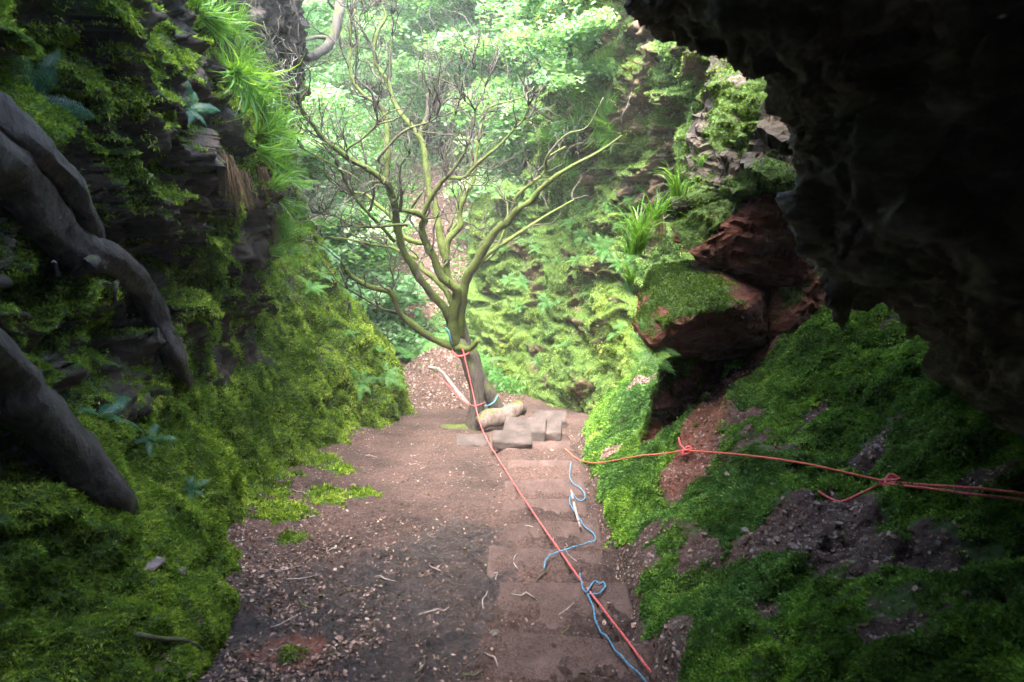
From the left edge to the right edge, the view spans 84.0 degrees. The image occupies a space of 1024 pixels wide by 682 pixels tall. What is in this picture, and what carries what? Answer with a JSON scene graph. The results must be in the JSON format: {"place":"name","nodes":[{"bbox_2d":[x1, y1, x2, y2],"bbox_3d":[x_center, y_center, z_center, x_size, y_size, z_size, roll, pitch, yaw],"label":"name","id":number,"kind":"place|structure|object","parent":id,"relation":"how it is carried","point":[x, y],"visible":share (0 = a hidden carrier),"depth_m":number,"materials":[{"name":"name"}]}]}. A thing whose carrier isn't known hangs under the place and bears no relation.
{"place":"outdoors","nodes":[
{"label":"outdoors","id":0,"kind":"place"},
{"bbox_2d":[0,0,414,681],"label":"cliff","id":1,"kind":"structure","parent":0,"point":[134,348],"depth_m":3.07,"materials":[{"name":"plant"}]},
{"bbox_2d":[1,49,95,121],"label":"fern","id":2,"kind":"object","parent":1,"relation":"on","point":[45,81],"visible":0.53,"depth_m":2.33,"materials":[{"name":"plant"}]},
{"bbox_2d":[0,254,101,287],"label":"tree root","id":3,"kind":"object","parent":1,"relation":"attached to","point":[85,266],"visible":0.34,"depth_m":2.39,"materials":[{"name":"plant"}]},
{"bbox_2d":[0,91,105,238],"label":"tree root","id":4,"kind":"object","parent":1,"relation":"attached to","point":[20,127],"visible":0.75,"depth_m":2.15,"materials":[{"name":"grey plant"}]},
{"bbox_2d":[0,328,138,515],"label":"tree root","id":5,"kind":"object","parent":1,"relation":"attached to","point":[38,415],"visible":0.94,"depth_m":2.17,"materials":[{"name":"grey plant"}]},
{"bbox_2d":[0,130,193,386],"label":"tree root","id":6,"kind":"object","parent":1,"relation":"attached to","point":[36,207],"visible":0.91,"depth_m":2.42,"materials":[{"name":"grey plant"}]},
{"bbox_2d":[77,396,141,431],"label":"fern","id":7,"kind":"object","parent":1,"relation":"attached to","point":[103,413],"visible":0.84,"depth_m":2.81,"materials":[{"name":"plant"}]},
{"bbox_2d":[144,556,165,570],"bbox_3d":[-1.570,0.975,2.481,0.066,0.036,0.090,6,21,17],"label":"stone","id":8,"kind":"object","parent":1,"relation":"on","point":[155,563],"visible":0.94,"depth_m":2.48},
{"bbox_2d":[132,423,178,457],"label":"fern","id":9,"kind":"object","parent":1,"relation":"attached to","point":[152,436],"visible":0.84,"depth_m":3.22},
{"bbox_2d":[179,475,210,500],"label":"fern","id":10,"kind":"object","parent":1,"relation":"on","point":[194,486],"visible":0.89,"depth_m":3.42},
{"bbox_2d":[178,81,219,127],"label":"fern","id":11,"kind":"object","parent":1,"relation":"attached to","point":[193,100],"visible":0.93,"depth_m":3.14,"materials":[{"name":"plant"}]},
{"bbox_2d":[0,0,416,681],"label":"moss","id":12,"kind":"object","parent":1,"relation":"attached to","point":[128,468],"visible":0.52,"depth_m":2.80,"materials":[{"name":"plant"}]},
{"bbox_2d":[134,631,202,649],"bbox_3d":[-1.359,1.214,2.282,0.053,0.295,0.225,12,23,29],"label":"stick","id":13,"kind":"object","parent":12,"relation":"on","point":[157,638],"visible":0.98,"depth_m":2.22,"materials":[{"name":"wood"}]},
{"bbox_2d":[156,18,413,681],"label":"leaf litter","id":14,"kind":"object","parent":12,"relation":"on","point":[199,620],"visible":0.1,"depth_m":2.47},
{"bbox_2d":[198,0,245,58],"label":"grass tuft","id":15,"kind":"object","parent":1,"relation":"on","point":[221,26],"visible":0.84,"depth_m":3.61,"materials":[{"name":"plant"}]},
{"bbox_2d":[199,0,252,55],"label":"grass tuft","id":16,"kind":"object","parent":1,"relation":"on","point":[213,25],"visible":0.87,"depth_m":3.59,"materials":[{"name":"plant"}]},
{"bbox_2d":[196,0,268,36],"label":"grass tuft","id":17,"kind":"object","parent":1,"relation":"on","point":[202,26],"visible":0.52,"depth_m":3.62,"materials":[{"name":"plant"}]},
{"bbox_2d":[218,155,248,210],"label":"hanging roots","id":18,"kind":"object","parent":1,"relation":"hanging from","point":[229,160],"visible":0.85,"depth_m":3.53,"materials":[{"name":"plant"}]},
{"bbox_2d":[218,47,264,95],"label":"grass tuft","id":19,"kind":"object","parent":1,"relation":"on","point":[238,72],"visible":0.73,"depth_m":3.71,"materials":[{"name":"plant"}]},
{"bbox_2d":[226,168,262,222],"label":"hanging roots","id":20,"kind":"object","parent":1,"relation":"hanging from","point":[239,190],"visible":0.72,"depth_m":3.67,"materials":[{"name":"plant"}]},
{"bbox_2d":[205,35,285,116],"bbox_3d":[-1.743,-1.715,3.703,0.316,0.539,0.579,32,12,31],"label":"grass tuft","id":21,"kind":"object","parent":1,"relation":"on","point":[227,72],"visible":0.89,"depth_m":3.69,"materials":[{"name":"plant"}]},
{"bbox_2d":[220,0,271,47],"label":"grass tuft","id":22,"kind":"object","parent":1,"relation":"on","point":[239,24],"visible":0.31,"depth_m":4.84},
{"bbox_2d":[232,2,265,55],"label":"grass tuft","id":23,"kind":"object","parent":1,"relation":"on","point":[242,26],"visible":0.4,"depth_m":4.80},
{"bbox_2d":[242,173,259,209],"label":"hanging roots","id":24,"kind":"object","parent":1,"relation":"hanging from","point":[248,186],"visible":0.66,"depth_m":4.08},
{"bbox_2d":[221,51,292,110],"bbox_3d":[-1.971,-1.933,4.248,0.689,0.414,0.622,2,20,5],"label":"grass tuft","id":25,"kind":"object","parent":1,"relation":"on","point":[266,78],"visible":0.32,"depth_m":4.30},
{"bbox_2d":[236,34,278,75],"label":"grass tuft","id":26,"kind":"object","parent":1,"relation":"on","point":[253,56],"visible":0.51,"depth_m":4.87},
{"bbox_2d":[247,166,277,213],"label":"hanging roots","id":27,"kind":"object","parent":1,"relation":"hanging from","point":[262,174],"visible":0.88,"depth_m":4.44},
{"bbox_2d":[225,56,303,149],"bbox_3d":[-1.718,-1.703,3.883,0.435,0.741,0.796,33,41,-1],"label":"grass tuft","id":28,"kind":"object","parent":1,"relation":"on","point":[249,99],"visible":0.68,"depth_m":3.87,"materials":[{"name":"plant"}]},
{"bbox_2d":[252,79,288,113],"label":"grass tuft","id":29,"kind":"object","parent":1,"relation":"on","point":[263,106],"visible":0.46,"depth_m":4.37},
{"bbox_2d":[267,223,279,248],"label":"hanging roots","id":30,"kind":"object","parent":1,"relation":"hanging from","point":[272,228],"visible":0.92,"depth_m":4.78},
{"bbox_2d":[258,101,297,147],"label":"grass tuft","id":31,"kind":"object","parent":1,"relation":"on","point":[265,129],"visible":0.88,"depth_m":4.43,"materials":[{"name":"plant"}]},
{"bbox_2d":[256,132,300,184],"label":"grass tuft","id":32,"kind":"object","parent":1,"relation":"on","point":[264,153],"visible":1,"depth_m":4.17,"materials":[{"name":"plant"}]},
{"bbox_2d":[256,39,301,95],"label":"dead branch","id":33,"kind":"object","parent":1,"relation":"attached to","point":[283,76],"visible":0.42,"depth_m":6.53,"materials":[{"name":"brown wood"}]},
{"bbox_2d":[260,90,298,127],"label":"grass tuft","id":34,"kind":"object","parent":1,"relation":"on","point":[271,117],"visible":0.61,"depth_m":4.47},
{"bbox_2d":[269,238,292,263],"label":"grass tuft","id":35,"kind":"object","parent":1,"relation":"attached to","point":[273,249],"visible":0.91,"depth_m":4.83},
{"bbox_2d":[267,162,298,189],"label":"grass tuft","id":36,"kind":"object","parent":1,"relation":"attached to","point":[274,183],"visible":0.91,"depth_m":4.47,"materials":[{"name":"plant"}]},
{"bbox_2d":[256,93,321,145],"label":"grass tuft","id":37,"kind":"object","parent":1,"relation":"on","point":[267,141],"visible":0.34,"depth_m":4.54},
{"bbox_2d":[274,204,307,240],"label":"grass tuft","id":38,"kind":"object","parent":1,"relation":"attached to","point":[281,220],"visible":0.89,"depth_m":4.84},
{"bbox_2d":[279,196,307,222],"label":"grass tuft","id":39,"kind":"object","parent":1,"relation":"attached to","point":[287,207],"visible":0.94,"depth_m":4.76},
{"bbox_2d":[278,209,313,243],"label":"grass tuft","id":40,"kind":"object","parent":1,"relation":"attached to","point":[292,235],"visible":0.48,"depth_m":5.14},
{"bbox_2d":[266,85,331,150],"bbox_3d":[-1.858,-1.763,4.736,0.413,0.704,0.756,-34,36,16],"label":"grass tuft","id":41,"kind":"object","parent":1,"relation":"on","point":[295,135],"visible":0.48,"depth_m":4.72,"materials":[{"name":"plant"}]},
{"bbox_2d":[299,276,329,294],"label":"fern","id":42,"kind":"object","parent":1,"relation":"attached to","point":[314,287],"visible":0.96,"depth_m":7.24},
{"bbox_2d":[305,0,344,62],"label":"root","id":43,"kind":"object","parent":1,"relation":"on","point":[326,46],"visible":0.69,"depth_m":7.94,"materials":[{"name":"wood"}]},
{"bbox_2d":[299,156,350,241],"bbox_3d":[-2.662,-1.876,7.591,1.120,1.113,0.773,-7,21,-17],"label":"dead branch","id":44,"kind":"object","parent":1,"relation":"attached to","point":[323,210],"visible":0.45,"depth_m":7.69,"materials":[{"name":"brown wood"}]},
{"bbox_2d":[351,367,376,400],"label":"fern","id":45,"kind":"object","parent":1,"relation":"attached to","point":[359,380],"visible":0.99,"depth_m":7.46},
{"bbox_2d":[376,357,406,391],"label":"fern","id":46,"kind":"object","parent":1,"relation":"on","point":[389,375],"visible":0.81,"depth_m":8.11,"materials":[{"name":"plant"}]},
{"bbox_2d":[292,0,529,395],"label":"ground","id":47,"kind":"structure","parent":0,"point":[429,309],"depth_m":15.34,"materials":[{"name":"plant"}]},
{"bbox_2d":[304,1,348,67],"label":"tree","id":48,"kind":"object","parent":47,"relation":"on","point":[313,42],"visible":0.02,"depth_m":19.09,"materials":[{"name":"green plant"}]},
{"bbox_2d":[301,0,416,208],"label":"tree","id":49,"kind":"object","parent":47,"relation":"on","point":[323,11],"visible":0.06,"depth_m":13.55,"materials":[{"name":"green plant"}]},
{"bbox_2d":[290,79,448,363],"bbox_3d":[-3.643,-2.266,11.329,4.970,5.577,4.986,0,20,0],"label":"tree","id":50,"kind":"object","parent":47,"relation":"on","point":[394,331],"visible":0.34,"depth_m":11.22,"materials":[{"name":"green plant"}]},
{"bbox_2d":[305,0,497,105],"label":"tree","id":51,"kind":"object","parent":47,"relation":"on","point":[395,51],"visible":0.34,"depth_m":17.09,"materials":[{"name":"green plant"}]},
{"bbox_2d":[291,3,530,397],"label":"undergrowth","id":52,"kind":"object","parent":47,"relation":"on","point":[496,378],"visible":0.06,"depth_m":15.65,"materials":[{"name":"plant"}]},
{"bbox_2d":[306,87,523,408],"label":"leaf litter","id":53,"kind":"object","parent":47,"relation":"on","point":[409,362],"visible":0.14,"depth_m":10.76,"materials":[{"name":"plant"}]},
{"bbox_2d":[393,336,447,357],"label":"fern","id":54,"kind":"object","parent":47,"relation":"on","point":[416,351],"visible":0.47,"depth_m":11.38,"materials":[{"name":"plant"}]},
{"bbox_2d":[341,0,534,173],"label":"tree","id":55,"kind":"object","parent":47,"relation":"on","point":[406,65],"visible":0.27,"depth_m":14.60,"materials":[{"name":"green plant"}]},
{"bbox_2d":[362,0,522,131],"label":"tree","id":56,"kind":"object","parent":47,"relation":"on","point":[415,17],"visible":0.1,"depth_m":15.08,"materials":[{"name":"green plant"}]},
{"bbox_2d":[413,0,539,228],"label":"tree","id":57,"kind":"object","parent":47,"relation":"on","point":[511,145],"visible":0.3,"depth_m":11.60,"materials":[{"name":"green plant"}]},
{"bbox_2d":[195,347,656,681],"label":"path","id":58,"kind":"structure","parent":0,"point":[253,625],"depth_m":3.57,"materials":[{"name":"soil"}]},
{"bbox_2d":[229,385,411,664],"bbox_3d":[-1.837,1.133,6.069,1.853,2.599,8.089,0,20,0],"label":"moss","id":59,"kind":"object","parent":58,"relation":"on","point":[280,492],"visible":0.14,"depth_m":4.61,"materials":[{"name":"plant"}]},
{"bbox_2d":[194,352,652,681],"bbox_3d":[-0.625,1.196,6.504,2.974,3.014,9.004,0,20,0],"label":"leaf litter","id":60,"kind":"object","parent":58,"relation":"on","point":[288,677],"visible":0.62,"depth_m":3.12,"materials":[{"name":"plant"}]},
{"bbox_2d":[228,0,631,430],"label":"bare tree","id":61,"kind":"object","parent":58,"relation":"on","point":[453,313],"visible":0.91,"depth_m":6.48,"materials":[{"name":"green plant"}]},
{"bbox_2d":[428,366,469,406],"bbox_3d":[-0.884,0.637,7.992,0.740,0.461,0.090,14,24,33],"label":"stick","id":62,"kind":"object","parent":61,"relation":"attached to","point":[452,385],"visible":0.91,"depth_m":7.92,"materials":[{"name":"brown wood"}]},
{"bbox_2d":[462,349,651,672],"bbox_3d":[0.015,1.114,5.079,0.136,1.366,5.390,-4,20,-12],"label":"rope","id":63,"kind":"object","parent":61,"relation":"attached to","point":[617,627],"visible":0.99,"depth_m":3.37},
{"bbox_2d":[455,434,488,446],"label":"stone block","id":64,"kind":"structure","parent":58,"relation":"on","point":[476,440],"depth_m":7.03,"materials":[{"name":"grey stone"}]},
{"bbox_2d":[475,401,526,429],"bbox_3d":[-0.128,1.029,7.927,0.809,0.305,0.293,-14,24,-34],"label":"log","id":65,"kind":"object","parent":58,"relation":"on","point":[494,417],"visible":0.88,"depth_m":7.78,"materials":[{"name":"beige wood"}]},
{"bbox_2d":[492,430,531,450],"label":"stone block","id":66,"kind":"structure","parent":58,"relation":"on","point":[502,440],"depth_m":6.48,"materials":[{"name":"grey stone"}]},
{"bbox_2d":[503,417,546,441],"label":"stone block","id":67,"kind":"structure","parent":58,"relation":"on","point":[535,427],"depth_m":7.11,"materials":[{"name":"grey stone"}]},
{"bbox_2d":[506,441,570,449],"bbox_3d":[0.305,1.266,6.498,0.756,0.176,0.233,0,20,0],"label":"stone step","id":68,"kind":"object","parent":58,"relation":"on","point":[550,445],"visible":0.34,"depth_m":6.50,"materials":[{"name":"stone"}]},
{"bbox_2d":[507,460,577,467],"bbox_3d":[0.309,1.306,5.721,0.734,0.159,0.194,0,20,0],"label":"stone step","id":69,"kind":"object","parent":58,"relation":"on","point":[534,463],"visible":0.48,"depth_m":5.73,"materials":[{"name":"stone"}]},
{"bbox_2d":[503,478,585,495],"bbox_3d":[0.288,1.361,5.033,0.732,0.196,0.274,0,20,0],"label":"stone step","id":70,"kind":"object","parent":58,"relation":"on","point":[551,486],"visible":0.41,"depth_m":5.03,"materials":[{"name":"stone"}]},
{"bbox_2d":[486,546,603,578],"bbox_3d":[0.205,1.420,3.499,0.734,0.173,0.270,1,20,3],"label":"stone step","id":71,"kind":"object","parent":58,"relation":"on","point":[499,559],"visible":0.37,"depth_m":3.53,"materials":[{"name":"stone"}]},
{"bbox_2d":[502,498,587,515],"bbox_3d":[0.262,1.379,4.481,0.689,0.180,0.269,0,20,0],"label":"stone step","id":72,"kind":"object","parent":58,"relation":"on","point":[557,506],"visible":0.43,"depth_m":4.51,"materials":[{"name":"stone"}]},
{"bbox_2d":[533,410,566,427],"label":"stone block","id":73,"kind":"structure","parent":58,"relation":"on","point":[554,414],"depth_m":8.21,"materials":[{"name":"grey stone"}]},
{"bbox_2d":[505,518,601,548],"bbox_3d":[0.285,1.408,3.964,0.680,0.204,0.311,0,20,0],"label":"stone step","id":74,"kind":"object","parent":58,"relation":"on","point":[565,529],"visible":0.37,"depth_m":3.99,"materials":[{"name":"stone"}]},
{"bbox_2d":[545,419,561,440],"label":"stone block","id":75,"kind":"structure","parent":58,"relation":"on","point":[553,430],"depth_m":7.11,"materials":[{"name":"grey stone"}]},
{"bbox_2d":[497,581,631,629],"bbox_3d":[0.273,1.435,2.998,0.714,0.189,0.293,0,20,0],"label":"stone step","id":76,"kind":"object","parent":58,"relation":"on","point":[555,599],"visible":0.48,"depth_m":3.00,"materials":[{"name":"stone"}]},
{"bbox_2d":[491,632,643,681],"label":"stone step","id":77,"kind":"object","parent":58,"relation":"on","point":[531,657],"visible":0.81,"depth_m":2.50,"materials":[{"name":"stone"}]},
{"bbox_2d":[543,463,595,568],"bbox_3d":[0.532,1.292,4.513,0.298,0.682,2.240,4,20,10],"label":"rope","id":78,"kind":"object","parent":58,"relation":"on","point":[580,520],"visible":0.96,"depth_m":3.93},
{"bbox_2d":[579,573,646,681],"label":"rope","id":79,"kind":"object","parent":58,"relation":"on","point":[620,654],"visible":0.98,"depth_m":2.85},
{"bbox_2d":[465,0,708,413],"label":"cliff","id":80,"kind":"structure","parent":0,"point":[635,32],"depth_m":8.95,"materials":[{"name":"plant"}]},
{"bbox_2d":[470,20,593,149],"bbox_3d":[0.436,-3.725,8.295,1.935,1.781,2.419,-7,21,-17],"label":"tree","id":81,"kind":"object","parent":80,"relation":"on","point":[535,41],"visible":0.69,"depth_m":8.40,"materials":[{"name":"green plant"}]},
{"bbox_2d":[475,0,623,96],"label":"tree","id":82,"kind":"object","parent":80,"relation":"on","point":[571,31],"visible":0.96,"depth_m":7.50,"materials":[{"name":"green plant"}]},
{"bbox_2d":[550,150,580,189],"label":"grass tuft","id":83,"kind":"object","parent":80,"relation":"attached to","point":[568,159],"visible":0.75,"depth_m":8.87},
{"bbox_2d":[556,98,589,127],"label":"grass tuft","id":84,"kind":"object","parent":80,"relation":"attached to","point":[575,114],"visible":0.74,"depth_m":8.46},
{"bbox_2d":[465,0,706,413],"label":"moss","id":85,"kind":"object","parent":80,"relation":"attached to","point":[679,153],"visible":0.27,"depth_m":9.10,"materials":[{"name":"plant"}]},
{"bbox_2d":[570,0,603,15],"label":"grass tuft","id":86,"kind":"object","parent":80,"relation":"attached to","point":[599,4],"visible":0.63,"depth_m":8.53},
{"bbox_2d":[568,72,608,108],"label":"grass tuft","id":87,"kind":"object","parent":80,"relation":"attached to","point":[591,86],"visible":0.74,"depth_m":8.17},
{"bbox_2d":[582,96,607,126],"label":"grass tuft","id":88,"kind":"object","parent":80,"relation":"attached to","point":[601,121],"visible":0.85,"depth_m":8.02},
{"bbox_2d":[580,111,619,154],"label":"grass tuft","id":89,"kind":"object","parent":80,"relation":"attached to","point":[598,129],"visible":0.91,"depth_m":8.10,"materials":[{"name":"plant"}]},
{"bbox_2d":[582,75,620,116],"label":"grass tuft","id":90,"kind":"object","parent":80,"relation":"on","point":[604,112],"visible":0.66,"depth_m":8.02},
{"bbox_2d":[591,232,615,263],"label":"fern","id":91,"kind":"object","parent":80,"relation":"attached to","point":[599,240],"visible":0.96,"depth_m":8.55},
{"bbox_2d":[587,117,632,154],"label":"grass tuft","id":92,"kind":"object","parent":80,"relation":"attached to","point":[609,135],"visible":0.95,"depth_m":8.03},
{"bbox_2d":[589,196,687,254],"bbox_3d":[0.936,-0.881,4.322,0.662,0.462,0.580,11,23,28],"label":"grass tuft","id":93,"kind":"object","parent":80,"relation":"attached to","point":[635,247],"visible":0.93,"depth_m":4.33,"materials":[{"name":"plant"}]},
{"bbox_2d":[609,204,671,243],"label":"grass tuft","id":94,"kind":"object","parent":80,"relation":"on","point":[638,226],"visible":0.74,"depth_m":4.28,"materials":[{"name":"plant"}]},
{"bbox_2d":[623,185,682,221],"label":"grass tuft","id":95,"kind":"object","parent":80,"relation":"on","point":[658,212],"visible":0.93,"depth_m":4.26,"materials":[{"name":"plant"}]},
{"bbox_2d":[650,160,714,196],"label":"grass tuft","id":96,"kind":"object","parent":80,"relation":"on","point":[675,184],"visible":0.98,"depth_m":4.18,"materials":[{"name":"plant"}]},
{"bbox_2d":[665,55,799,217],"bbox_3d":[1.959,-1.808,4.617,1.078,1.550,1.928,10,22,27],"label":"boulder","id":97,"kind":"object","parent":80,"relation":"attached to","point":[771,132],"visible":0.4,"depth_m":4.21,"materials":[{"name":"stone"}]},
{"bbox_2d":[648,213,665,252],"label":"hanging roots","id":98,"kind":"object","parent":97,"relation":"hanging from","point":[659,230],"visible":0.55,"depth_m":4.73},
{"bbox_2d":[670,185,817,290],"bbox_3d":[2.085,-0.941,4.939,1.161,1.154,1.876,9,22,23],"label":"boulder","id":99,"kind":"object","parent":80,"relation":"on","point":[753,240],"visible":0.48,"depth_m":4.25,"materials":[{"name":"red stone"}]},
{"bbox_2d":[548,437,1023,501],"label":"rope line","id":100,"kind":"object","parent":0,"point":[888,479],"visible":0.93,"depth_m":2.65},
{"bbox_2d":[577,302,1023,681],"bbox_3d":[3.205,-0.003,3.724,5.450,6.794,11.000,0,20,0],"label":"hillside","id":101,"kind":"structure","parent":0,"point":[920,527],"depth_m":2.52,"materials":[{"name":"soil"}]},
{"bbox_2d":[641,410,679,444],"bbox_3d":[1.330,0.780,4.880,0.294,0.616,0.742,15,25,36],"label":"boulder","id":102,"kind":"object","parent":101,"relation":"on","point":[657,423],"visible":0.2,"depth_m":4.64,"materials":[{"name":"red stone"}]},
{"bbox_2d":[650,357,726,416],"bbox_3d":[1.565,0.370,5.001,0.543,0.752,1.389,18,26,40],"label":"boulder","id":103,"kind":"object","parent":101,"relation":"on","point":[686,389],"visible":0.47,"depth_m":4.59,"materials":[{"name":"red stone"}]},
{"bbox_2d":[631,260,769,360],"bbox_3d":[1.719,-0.217,4.853,2.159,1.017,0.977,-18,27,-40],"label":"boulder","id":104,"kind":"object","parent":101,"relation":"on","point":[746,326],"visible":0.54,"depth_m":4.25,"materials":[{"name":"red stone"}]},
{"bbox_2d":[615,255,654,285],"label":"grass tuft","id":105,"kind":"object","parent":104,"relation":"on","point":[629,278],"visible":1,"depth_m":4.43,"materials":[{"name":"plant"}]},
{"bbox_2d":[628,318,679,387],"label":"fern","id":106,"kind":"object","parent":104,"relation":"attached to","point":[634,356],"visible":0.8,"depth_m":4.19,"materials":[{"name":"plant"}]},
{"bbox_2d":[631,57,819,442],"bbox_3d":[1.894,-0.743,4.691,1.299,3.634,2.469,11,23,27],"label":"moss","id":107,"kind":"object","parent":104,"relation":"on","point":[695,285],"visible":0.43,"depth_m":4.26,"materials":[{"name":"plant"}]},
{"bbox_2d":[767,274,825,340],"bbox_3d":[2.601,-0.360,5.092,1.449,1.686,1.427,0,20,0],"label":"boulder","id":108,"kind":"object","parent":101,"relation":"on","point":[807,306],"visible":0.07,"depth_m":4.45,"materials":[{"name":"red stone"}]},
{"bbox_2d":[579,303,1023,681],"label":"moss","id":109,"kind":"object","parent":101,"relation":"on","point":[614,494],"visible":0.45,"depth_m":2.69,"materials":[{"name":"plant"}]},
{"bbox_2d":[623,0,1023,437],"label":"rock overhang","id":110,"kind":"object","parent":101,"relation":"on","point":[903,121],"visible":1,"depth_m":1.08,"materials":[{"name":"stone"}]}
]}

